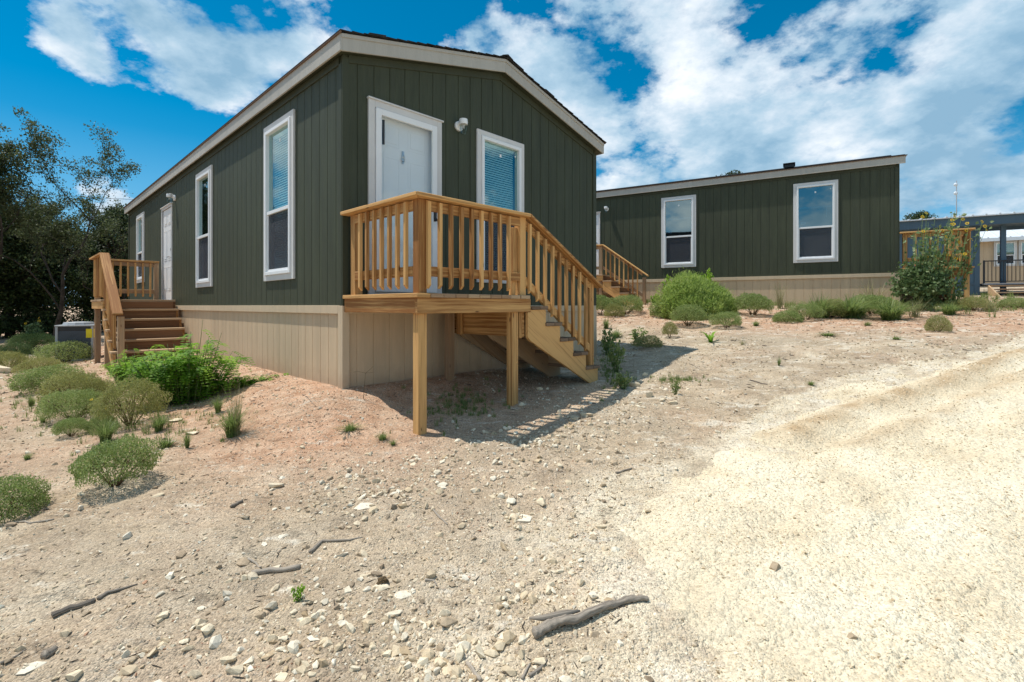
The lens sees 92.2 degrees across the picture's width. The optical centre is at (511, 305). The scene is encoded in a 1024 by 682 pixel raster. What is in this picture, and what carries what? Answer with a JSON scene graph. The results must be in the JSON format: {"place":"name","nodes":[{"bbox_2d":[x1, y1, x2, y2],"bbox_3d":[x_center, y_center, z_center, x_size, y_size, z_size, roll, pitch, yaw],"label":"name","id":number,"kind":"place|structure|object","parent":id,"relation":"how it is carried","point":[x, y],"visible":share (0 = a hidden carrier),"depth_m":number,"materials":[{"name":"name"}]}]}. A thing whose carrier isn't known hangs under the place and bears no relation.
{"place":"outdoors","nodes":[
{"label":"outdoors","id":0,"kind":"place"},
{"bbox_2d":[0,287,1023,681],"bbox_3d":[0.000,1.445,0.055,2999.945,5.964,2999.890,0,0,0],"label":"ground","id":1,"kind":"structure","parent":0,"point":[94,537],"depth_m":3.08,"materials":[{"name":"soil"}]},
{"bbox_2d":[0,341,34,355],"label":"shrub","id":2,"kind":"object","parent":1,"relation":"on","point":[22,347],"visible":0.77,"depth_m":12.92,"materials":[{"name":"green plant"}]},
{"bbox_2d":[0,349,38,368],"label":"shrub","id":3,"kind":"object","parent":1,"relation":"on","point":[12,355],"visible":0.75,"depth_m":10.14,"materials":[{"name":"green plant"}]},
{"bbox_2d":[0,202,39,338],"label":"juniper tree","id":4,"kind":"object","parent":1,"relation":"on","point":[10,325],"visible":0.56,"depth_m":17.58,"materials":[{"name":"green plant"}]},
{"bbox_2d":[0,469,54,523],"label":"shrub","id":5,"kind":"object","parent":1,"relation":"on","point":[40,497],"visible":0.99,"depth_m":3.11,"materials":[{"name":"green plant"}]},
{"bbox_2d":[4,332,54,348],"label":"shrub","id":6,"kind":"object","parent":1,"relation":"on","point":[45,339],"visible":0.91,"depth_m":14.16,"materials":[{"name":"green plant"}]},
{"bbox_2d":[0,118,59,259],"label":"oak tree","id":7,"kind":"object","parent":1,"relation":"on","point":[8,153],"visible":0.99,"depth_m":14.64,"materials":[{"name":"green plant"}]},
{"bbox_2d":[16,661,46,674],"bbox_3d":[-1.802,1.358,1.847,0.066,0.010,0.058,0,0,-9],"label":"rock","id":8,"kind":"object","parent":1,"relation":"on","point":[31,667],"visible":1,"depth_m":1.84,"materials":[{"name":"stone"}]},
{"bbox_2d":[21,318,43,346],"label":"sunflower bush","id":9,"kind":"object","parent":1,"relation":"on","point":[33,329],"visible":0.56,"depth_m":14.36,"materials":[{"name":"green plant"}]},
{"bbox_2d":[0,202,77,337],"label":"juniper tree","id":10,"kind":"object","parent":1,"relation":"on","point":[5,262],"visible":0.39,"depth_m":17.83,"materials":[{"name":"green plant"}]},
{"bbox_2d":[8,356,70,374],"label":"shrub","id":11,"kind":"object","parent":1,"relation":"on","point":[27,364],"visible":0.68,"depth_m":9.00,"materials":[{"name":"green plant"}]},
{"bbox_2d":[3,362,88,393],"bbox_3d":[-6.878,1.062,7.387,0.963,0.456,1.052,0,0,44],"label":"shrub","id":12,"kind":"object","parent":1,"relation":"on","point":[29,383],"visible":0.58,"depth_m":7.14,"materials":[{"name":"green plant"}]},
{"bbox_2d":[40,646,57,659],"bbox_3d":[-1.802,1.347,1.917,0.038,0.036,0.052,0,0,0],"label":"rock","id":13,"kind":"object","parent":1,"relation":"on","point":[47,653],"visible":1,"depth_m":1.90,"materials":[{"name":"grey stone"}]},
{"bbox_2d":[2,216,114,330],"bbox_3d":[-17.512,-1.121,18.966,3.917,4.809,3.116,0,0,12],"label":"juniper tree","id":14,"kind":"object","parent":1,"relation":"on","point":[73,282],"visible":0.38,"depth_m":18.39,"materials":[{"name":"green plant"}]},
{"bbox_2d":[30,340,93,361],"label":"shrub","id":15,"kind":"object","parent":1,"relation":"on","point":[49,352],"visible":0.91,"depth_m":10.68,"materials":[{"name":"green plant"}]},
{"bbox_2d":[30,387,105,420],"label":"shrub","id":16,"kind":"object","parent":1,"relation":"on","point":[44,403],"visible":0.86,"depth_m":5.29,"materials":[{"name":"green plant"}]},
{"bbox_2d":[50,417,88,436],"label":"shrub","id":17,"kind":"object","parent":1,"relation":"on","point":[60,426],"visible":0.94,"depth_m":4.67,"materials":[{"name":"green plant"}]},
{"bbox_2d":[0,107,141,335],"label":"oak tree","id":18,"kind":"object","parent":1,"relation":"on","point":[48,212],"visible":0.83,"depth_m":16.26,"materials":[{"name":"green plant"}]},
{"bbox_2d":[32,368,111,404],"bbox_3d":[-5.487,1.021,6.164,0.822,0.495,0.804,0,0,26],"label":"shrub","id":19,"kind":"object","parent":1,"relation":"on","point":[59,384],"visible":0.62,"depth_m":6.06,"materials":[{"name":"green plant"}]},
{"bbox_2d":[51,598,95,617],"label":"dead branch","id":20,"kind":"object","parent":1,"relation":"on","point":[58,612],"visible":1,"depth_m":2.20,"materials":[{"name":"grey wood"}]},
{"bbox_2d":[65,669,83,681],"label":"rock","id":21,"kind":"object","parent":1,"relation":"on","point":[74,675],"visible":1,"depth_m":1.81,"materials":[{"name":"beige stone"}]},
{"bbox_2d":[20,188,132,315],"bbox_3d":[-13.181,-1.256,15.394,2.779,5.076,3.466,0,0,-3],"label":"oak tree","id":22,"kind":"object","parent":1,"relation":"on","point":[114,220],"visible":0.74,"depth_m":15.43,"materials":[{"name":"green plant"}]},
{"bbox_2d":[54,321,101,361],"bbox_3d":[-9.935,0.837,11.300,0.860,0.950,0.860,0,0,-28],"label":"air conditioner","id":23,"kind":"object","parent":1,"relation":"on","point":[81,331],"visible":0.56,"depth_m":11.04,"materials":[{"name":"black metal"}]},
{"bbox_2d":[51,234,122,330],"bbox_3d":[-17.202,-0.876,20.013,2.325,4.194,2.462,0,0,-19],"label":"juniper tree","id":24,"kind":"object","parent":1,"relation":"on","point":[91,271],"visible":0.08,"depth_m":19.68,"materials":[{"name":"green plant"}]},
{"bbox_2d":[79,378,115,398],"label":"shrub","id":25,"kind":"object","parent":1,"relation":"on","point":[104,383],"visible":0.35,"depth_m":6.21,"materials":[{"name":"green plant"}]},
{"bbox_2d":[73,415,124,442],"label":"grass tuft","id":26,"kind":"object","parent":1,"relation":"on","point":[106,433],"visible":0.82,"depth_m":4.45,"materials":[{"name":"green plant"}]},
{"bbox_2d":[83,413,118,433],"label":"shrub","id":27,"kind":"object","parent":1,"relation":"on","point":[96,422],"visible":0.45,"depth_m":4.77,"materials":[{"name":"green plant"}]},
{"bbox_2d":[81,205,127,329],"bbox_3d":[-16.349,-1.510,20.461,3.174,5.408,2.998,0,0,40],"label":"juniper tree","id":28,"kind":"object","parent":1,"relation":"on","point":[124,257],"visible":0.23,"depth_m":19.96,"materials":[{"name":"green plant"}]},
{"bbox_2d":[63,432,164,488],"bbox_3d":[-2.771,1.098,3.460,0.528,0.404,0.555,0,0,29],"label":"shrub","id":29,"kind":"object","parent":1,"relation":"on","point":[98,453],"visible":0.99,"depth_m":3.37,"materials":[{"name":"green plant"}]},
{"bbox_2d":[96,583,137,599],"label":"dead branch","id":30,"kind":"object","parent":1,"relation":"on","point":[101,596],"visible":1,"depth_m":2.29,"materials":[{"name":"grey wood"}]},
{"bbox_2d":[99,349,154,388],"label":"fern leaved bush","id":31,"kind":"object","parent":1,"relation":"on","point":[111,370],"visible":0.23,"depth_m":6.87,"materials":[{"name":"green plant"}]},
{"bbox_2d":[0,346,255,456],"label":"grass","id":32,"kind":"structure","parent":1,"relation":"on","point":[138,425],"depth_m":5.01,"materials":[{"name":"green plant"}]},
{"bbox_2d":[118,664,138,674],"bbox_3d":[-1.436,1.369,1.854,0.062,0.023,0.043,0,0,11],"label":"rock","id":33,"kind":"object","parent":1,"relation":"on","point":[128,670],"visible":1,"depth_m":1.84,"materials":[{"name":"stone"}]},
{"bbox_2d":[88,372,175,425],"bbox_3d":[-3.841,0.965,4.944,0.650,0.576,0.632,0,0,-9],"label":"shrub","id":34,"kind":"object","parent":1,"relation":"on","point":[119,394],"visible":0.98,"depth_m":4.85,"materials":[{"name":"green plant"}]},
{"bbox_2d":[89,252,188,374],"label":"wooden staircase","id":35,"kind":"structure","parent":1,"relation":"on","point":[155,322],"depth_m":9.26,"materials":[{"name":"brown wood"}]},
{"bbox_2d":[139,412,177,431],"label":"grass tuft","id":36,"kind":"object","parent":1,"relation":"on","point":[159,425],"visible":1,"depth_m":4.69,"materials":[{"name":"green plant"}]},
{"bbox_2d":[147,434,180,448],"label":"grass tuft","id":37,"kind":"object","parent":1,"relation":"on","point":[167,443],"visible":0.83,"depth_m":4.26,"materials":[{"name":"green plant"}]},
{"bbox_2d":[109,322,255,406],"bbox_3d":[-3.861,0.722,5.771,1.221,1.116,1.356,0,0,42],"label":"fern leaved bush","id":38,"kind":"object","parent":1,"relation":"on","point":[184,373],"visible":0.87,"depth_m":5.64,"materials":[{"name":"green plant"}]},
{"bbox_2d":[204,395,232,412],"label":"grass tuft","id":39,"kind":"object","parent":1,"relation":"on","point":[218,406],"visible":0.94,"depth_m":5.07,"materials":[{"name":"green plant"}]},
{"bbox_2d":[220,656,235,664],"bbox_3d":[-1.084,1.351,1.881,0.056,0.030,0.036,0,0,-22],"label":"rock","id":40,"kind":"object","parent":1,"relation":"on","point":[224,660],"visible":1,"depth_m":1.87,"materials":[{"name":"beige stone"}]},
{"bbox_2d":[200,400,260,437],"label":"grass tuft","id":41,"kind":"object","parent":1,"relation":"on","point":[229,428],"visible":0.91,"depth_m":4.39,"materials":[{"name":"green plant"}]},
{"bbox_2d":[221,382,248,436],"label":"grass tuft","id":42,"kind":"object","parent":1,"relation":"on","point":[238,414],"visible":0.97,"depth_m":4.39,"materials":[{"name":"green plant"}]},
{"bbox_2d":[192,373,287,393],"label":"creeping plant","id":43,"kind":"object","parent":1,"relation":"on","point":[241,380],"visible":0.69,"depth_m":5.86,"materials":[{"name":"green plant"}]},
{"bbox_2d":[251,564,300,574],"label":"dead branch","id":44,"kind":"object","parent":1,"relation":"on","point":[277,569],"visible":0.91,"depth_m":2.45,"materials":[{"name":"grey wood"}]},
{"bbox_2d":[291,583,304,601],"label":"weed","id":45,"kind":"object","parent":1,"relation":"on","point":[299,592],"visible":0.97,"depth_m":2.22,"materials":[{"name":"green plant"}]},
{"bbox_2d":[308,537,362,553],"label":"dead branch","id":46,"kind":"object","parent":1,"relation":"on","point":[314,548],"visible":1,"depth_m":2.66,"materials":[{"name":"grey wood"}]},
{"bbox_2d":[123,29,606,388],"bbox_3d":[-4.737,-1.247,11.214,13.010,4.353,4.868,0,0,44],"label":"mobile home","id":47,"kind":"object","parent":1,"relation":"on","point":[239,227],"visible":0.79,"depth_m":6.40,"materials":[{"name":"green"}]},
{"bbox_2d":[136,211,144,282],"bbox_3d":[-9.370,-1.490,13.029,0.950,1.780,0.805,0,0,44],"label":"window","id":48,"kind":"structure","parent":47,"relation":"in","point":[140,219],"depth_m":12.80,"materials":[{"name":"white plastic"}]},
{"bbox_2d":[163,207,170,299],"bbox_3d":[-7.512,-1.125,10.721,0.870,1.975,0.114,0,0,44],"label":"side door","id":49,"kind":"structure","parent":47,"relation":"in","point":[167,213],"depth_m":10.75,"materials":[{"name":"metal"}]},
{"bbox_2d":[196,165,212,287],"bbox_3d":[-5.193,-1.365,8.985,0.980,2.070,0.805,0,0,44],"label":"window","id":50,"kind":"structure","parent":47,"relation":"in","point":[204,179],"depth_m":8.81,"materials":[{"name":"white plastic"}]},
{"bbox_2d":[263,109,294,280],"bbox_3d":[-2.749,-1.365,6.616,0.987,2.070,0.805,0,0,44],"label":"window","id":51,"kind":"structure","parent":47,"relation":"in","point":[278,137],"depth_m":6.44,"materials":[{"name":"glass"}]},
{"bbox_2d":[375,107,437,292],"bbox_3d":[-1.185,-1.168,5.689,0.115,2.025,0.831,0,0,44],"label":"storm door","id":52,"kind":"structure","parent":47,"relation":"in","point":[379,123],"depth_m":5.64,"materials":[{"name":"white plastic"}]},
{"bbox_2d":[382,116,430,292],"bbox_3d":[-1.272,-1.170,5.771,0.063,2.040,0.845,0,0,44],"label":"inner door","id":53,"kind":"structure","parent":47,"relation":"in","point":[406,151],"depth_m":5.76,"materials":[{"name":"metal"}]},
{"bbox_2d":[476,128,523,283],"bbox_3d":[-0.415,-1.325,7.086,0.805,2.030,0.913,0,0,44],"label":"window","id":54,"kind":"structure","parent":47,"relation":"in","point":[499,160],"depth_m":6.87,"materials":[{"name":"glass"}]},
{"bbox_2d":[110,370,730,681],"bbox_3d":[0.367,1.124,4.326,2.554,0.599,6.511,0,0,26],"label":"rubble","id":55,"kind":"object","parent":1,"relation":"on","point":[507,636],"visible":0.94,"depth_m":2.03,"materials":[{"name":"beige stone"}]},
{"bbox_2d":[340,191,602,434],"bbox_3d":[-0.323,0.236,5.659,1.362,2.427,2.810,0,0,44],"label":"wooden porch","id":56,"kind":"object","parent":1,"relation":"on","point":[514,331],"visible":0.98,"depth_m":5.04,"materials":[{"name":"brown wood"}]},
{"bbox_2d":[0,306,1023,681],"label":"rubble","id":57,"kind":"object","parent":1,"relation":"on","point":[444,622],"visible":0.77,"depth_m":2.59,"materials":[{"name":"stone"}]},
{"bbox_2d":[0,314,1023,681],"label":"twigs","id":58,"kind":"object","parent":1,"relation":"on","point":[446,502],"visible":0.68,"depth_m":2.78,"materials":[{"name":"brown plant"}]},
{"bbox_2d":[401,335,710,435],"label":"weeds","id":59,"kind":"object","parent":1,"relation":"on","point":[448,405],"visible":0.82,"depth_m":5.33,"materials":[{"name":"green plant"}]},
{"bbox_2d":[529,594,648,638],"bbox_3d":[0.337,1.290,2.064,0.550,0.066,0.082,0,0,-18],"label":"dead log","id":60,"kind":"object","parent":1,"relation":"on","point":[553,620],"visible":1,"depth_m":2.02,"materials":[{"name":"grey wood"}]},
{"bbox_2d":[595,294,611,314],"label":"shrub","id":61,"kind":"object","parent":1,"relation":"on","point":[600,299],"visible":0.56,"depth_m":12.33,"materials":[{"name":"green plant"}]},
{"bbox_2d":[601,325,615,354],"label":"weed","id":62,"kind":"object","parent":1,"relation":"on","point":[606,346],"visible":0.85,"depth_m":8.30,"materials":[{"name":"green plant"}]},
{"bbox_2d":[603,303,624,316],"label":"shrub","id":63,"kind":"object","parent":1,"relation":"on","point":[612,307],"visible":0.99,"depth_m":11.89,"materials":[{"name":"green plant"}]},
{"bbox_2d":[607,336,625,372],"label":"weed","id":64,"kind":"object","parent":1,"relation":"on","point":[617,356],"visible":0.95,"depth_m":6.54,"materials":[{"name":"green plant"}]},
{"bbox_2d":[596,244,648,304],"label":"wooden staircase","id":65,"kind":"structure","parent":1,"relation":"on","point":[613,287],"depth_m":14.14,"materials":[{"name":"brown wood"}]},
{"bbox_2d":[612,372,632,388],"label":"weed","id":66,"kind":"object","parent":1,"relation":"on","point":[622,381],"visible":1,"depth_m":5.73,"materials":[{"name":"green plant"}]},
{"bbox_2d":[603,295,644,313],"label":"shrub","id":67,"kind":"object","parent":1,"relation":"on","point":[638,304],"visible":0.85,"depth_m":12.09,"materials":[{"name":"green plant"}]},
{"bbox_2d":[628,327,647,341],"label":"weed","id":68,"kind":"object","parent":1,"relation":"on","point":[635,334],"visible":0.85,"depth_m":8.98,"materials":[{"name":"green plant"}]},
{"bbox_2d":[628,335,663,347],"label":"shrub","id":69,"kind":"object","parent":1,"relation":"on","point":[654,340],"visible":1,"depth_m":8.45,"materials":[{"name":"green plant"}]},
{"bbox_2d":[648,298,687,316],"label":"shrub","id":70,"kind":"object","parent":1,"relation":"on","point":[652,307],"visible":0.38,"depth_m":11.38,"materials":[{"name":"green plant"}]},
{"bbox_2d":[662,320,679,337],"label":"shrub","id":71,"kind":"object","parent":1,"relation":"on","point":[670,327],"visible":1,"depth_m":9.15,"materials":[{"name":"green plant"}]},
{"bbox_2d":[669,304,707,325],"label":"shrub","id":72,"kind":"object","parent":1,"relation":"on","point":[679,313],"visible":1,"depth_m":10.03,"materials":[{"name":"green plant"}]},
{"bbox_2d":[653,266,738,319],"bbox_3d":[4.344,-0.272,11.305,2.284,1.314,1.525,0,0,-24],"label":"feathery bush","id":73,"kind":"object","parent":1,"relation":"on","point":[711,296],"visible":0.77,"depth_m":10.99,"materials":[{"name":"green plant"}]},
{"bbox_2d":[707,311,743,327],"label":"shrub","id":74,"kind":"object","parent":1,"relation":"on","point":[724,317],"visible":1,"depth_m":9.61,"materials":[{"name":"green plant"}]},
{"bbox_2d":[596,154,907,304],"bbox_3d":[4.929,-2.037,16.971,13.010,4.353,4.868,0,0,30],"label":"mobile home","id":75,"kind":"object","parent":1,"relation":"on","point":[831,230],"visible":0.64,"depth_m":13.22,"materials":[{"name":"wood"}]},
{"bbox_2d":[596,214,598,274],"bbox_3d":[2.376,-1.915,15.827,0.870,1.975,0.064,0,0,30],"label":"side door","id":76,"kind":"structure","parent":75,"relation":"in","point":[597,215],"depth_m":15.62,"materials":[{"name":"metal"}]},
{"bbox_2d":[661,195,695,267],"bbox_3d":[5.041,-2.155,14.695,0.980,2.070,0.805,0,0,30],"label":"window","id":77,"kind":"structure","parent":75,"relation":"in","point":[678,214],"depth_m":14.38,"materials":[{"name":"grey"}]},
{"bbox_2d":[793,179,837,262],"bbox_3d":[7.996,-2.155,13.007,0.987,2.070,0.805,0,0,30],"label":"window","id":78,"kind":"structure","parent":75,"relation":"in","point":[815,204],"depth_m":12.69,"materials":[{"name":"grey"}]},
{"bbox_2d":[733,291,774,314],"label":"shrub","id":79,"kind":"object","parent":1,"relation":"on","point":[764,301],"visible":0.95,"depth_m":10.84,"materials":[{"name":"green plant"}]},
{"bbox_2d":[773,285,788,308],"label":"grass tuft","id":80,"kind":"object","parent":1,"relation":"on","point":[780,300],"visible":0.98,"depth_m":12.08,"materials":[{"name":"plant"}]},
{"bbox_2d":[771,309,804,322],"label":"shrub","id":81,"kind":"object","parent":1,"relation":"on","point":[787,316],"visible":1,"depth_m":9.87,"materials":[{"name":"green plant"}]},
{"bbox_2d":[787,303,826,319],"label":"shrub","id":82,"kind":"object","parent":1,"relation":"on","point":[813,310],"visible":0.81,"depth_m":9.89,"materials":[{"name":"green plant"}]},
{"bbox_2d":[798,292,847,317],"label":"grass tuft","id":83,"kind":"object","parent":1,"relation":"on","point":[824,308],"visible":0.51,"depth_m":10.20,"materials":[{"name":"green plant"}]},
{"bbox_2d":[806,297,850,316],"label":"shrub","id":84,"kind":"object","parent":1,"relation":"on","point":[833,314],"visible":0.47,"depth_m":10.17,"materials":[{"name":"green plant"}]},
{"bbox_2d":[646,299,1023,316],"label":"grass","id":85,"kind":"structure","parent":1,"relation":"on","point":[789,305],"depth_m":10.63,"materials":[{"name":"green plant"}]},
{"bbox_2d":[813,293,883,317],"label":"grass tuft","id":86,"kind":"object","parent":1,"relation":"on","point":[854,310],"visible":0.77,"depth_m":10.05,"materials":[{"name":"green plant"}]},
{"bbox_2d":[848,293,902,313],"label":"shrub","id":87,"kind":"object","parent":1,"relation":"on","point":[878,298],"visible":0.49,"depth_m":10.43,"materials":[{"name":"green plant"}]},
{"bbox_2d":[855,296,924,319],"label":"grass tuft","id":88,"kind":"object","parent":1,"relation":"on","point":[887,311],"visible":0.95,"depth_m":9.59,"materials":[{"name":"green plant"}]},
{"bbox_2d":[904,298,934,316],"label":"grass tuft","id":89,"kind":"object","parent":1,"relation":"on","point":[913,314],"visible":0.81,"depth_m":9.70,"materials":[{"name":"green plant"}]},
{"bbox_2d":[902,210,938,219],"bbox_3d":[31.369,-4.201,37.959,3.396,6.363,3.206,0,0,40],"label":"juniper tree","id":90,"kind":"object","parent":1,"relation":"on","point":[917,215],"visible":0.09,"depth_m":37.69,"materials":[{"name":"green plant"}]},
{"bbox_2d":[885,212,966,310],"bbox_3d":[9.066,-0.922,10.776,1.524,2.346,1.038,0,0,0],"label":"sunflower bush","id":91,"kind":"object","parent":1,"relation":"on","point":[924,280],"visible":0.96,"depth_m":10.68,"materials":[{"name":"green plant"}]},
{"bbox_2d":[900,228,975,303],"bbox_3d":[10.583,-0.553,12.683,1.362,2.427,2.810,0,0,30],"label":"wooden porch","id":92,"kind":"object","parent":1,"relation":"on","point":[906,235],"visible":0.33,"depth_m":11.50,"materials":[{"name":"brown wood"}]},
{"bbox_2d":[924,314,953,331],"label":"shrub","id":93,"kind":"object","parent":1,"relation":"on","point":[943,320],"visible":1,"depth_m":8.11,"materials":[{"name":"green plant"}]},
{"bbox_2d":[931,299,965,314],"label":"grass tuft","id":94,"kind":"object","parent":1,"relation":"on","point":[948,310],"visible":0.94,"depth_m":9.89,"materials":[{"name":"green plant"}]},
{"bbox_2d":[900,212,1023,294],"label":"blue building","id":95,"kind":"structure","parent":1,"relation":"on","point":[1003,222],"depth_m":18.00,"materials":[{"name":"wood"}]},
{"bbox_2d":[900,288,1023,307],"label":"grass","id":96,"kind":"structure","parent":1,"relation":"on","point":[983,294],"depth_m":13.77,"materials":[{"name":"green plant"}]},
{"bbox_2d":[946,220,993,305],"bbox_3d":[10.290,-0.915,11.158,1.128,2.030,0.492,0,0,0],"label":"sunflower bush","id":97,"kind":"object","parent":1,"relation":"on","point":[960,266],"visible":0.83,"depth_m":11.12,"materials":[{"name":"green plant"}]},
{"bbox_2d":[951,296,993,310],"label":"shrub","id":98,"kind":"object","parent":1,"relation":"on","point":[971,305],"visible":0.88,"depth_m":10.20,"materials":[{"name":"green plant"}]},
{"bbox_2d":[973,297,1018,311],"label":"grass tuft","id":99,"kind":"object","parent":1,"relation":"on","point":[991,308],"visible":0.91,"depth_m":9.92,"materials":[{"name":"green plant"}]},
{"bbox_2d":[980,229,1023,287],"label":"tan house","id":100,"kind":"structure","parent":1,"relation":"on","point":[990,246],"depth_m":25.42,"materials":[{"name":"white metal"}]},
{"bbox_2d":[994,240,1016,266],"bbox_3d":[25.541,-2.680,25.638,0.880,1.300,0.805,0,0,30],"label":"window","id":101,"kind":"structure","parent":100,"relation":"in","point":[1013,256],"depth_m":25.25,"materials":[{"name":"white plastic"}]},
{"bbox_2d":[1018,240,1023,265],"bbox_3d":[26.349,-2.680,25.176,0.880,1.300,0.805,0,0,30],"label":"window","id":102,"kind":"structure","parent":100,"relation":"in","point":[1020,256],"depth_m":25.03,"materials":[{"name":"white plastic"}]},
{"bbox_2d":[980,259,1023,296],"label":"entry steps","id":103,"kind":"structure","parent":1,"relation":"on","point":[990,286],"depth_m":17.57,"materials":[{"name":"brown wood"}]},
{"bbox_2d":[997,297,1023,307],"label":"shrub","id":104,"kind":"object","parent":1,"relation":"on","point":[1008,300],"visible":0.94,"depth_m":10.44,"materials":[{"name":"green plant"}]},
{"bbox_2d":[0,0,1023,304],"label":"sky","id":105,"kind":"structure","parent":0,"point":[675,90],"materials":[{"name":"blue"}]},
{"bbox_2d":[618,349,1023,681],"bbox_3d":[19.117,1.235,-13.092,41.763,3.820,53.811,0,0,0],"label":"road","id":106,"kind":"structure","parent":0,"point":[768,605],"depth_m":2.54,"materials":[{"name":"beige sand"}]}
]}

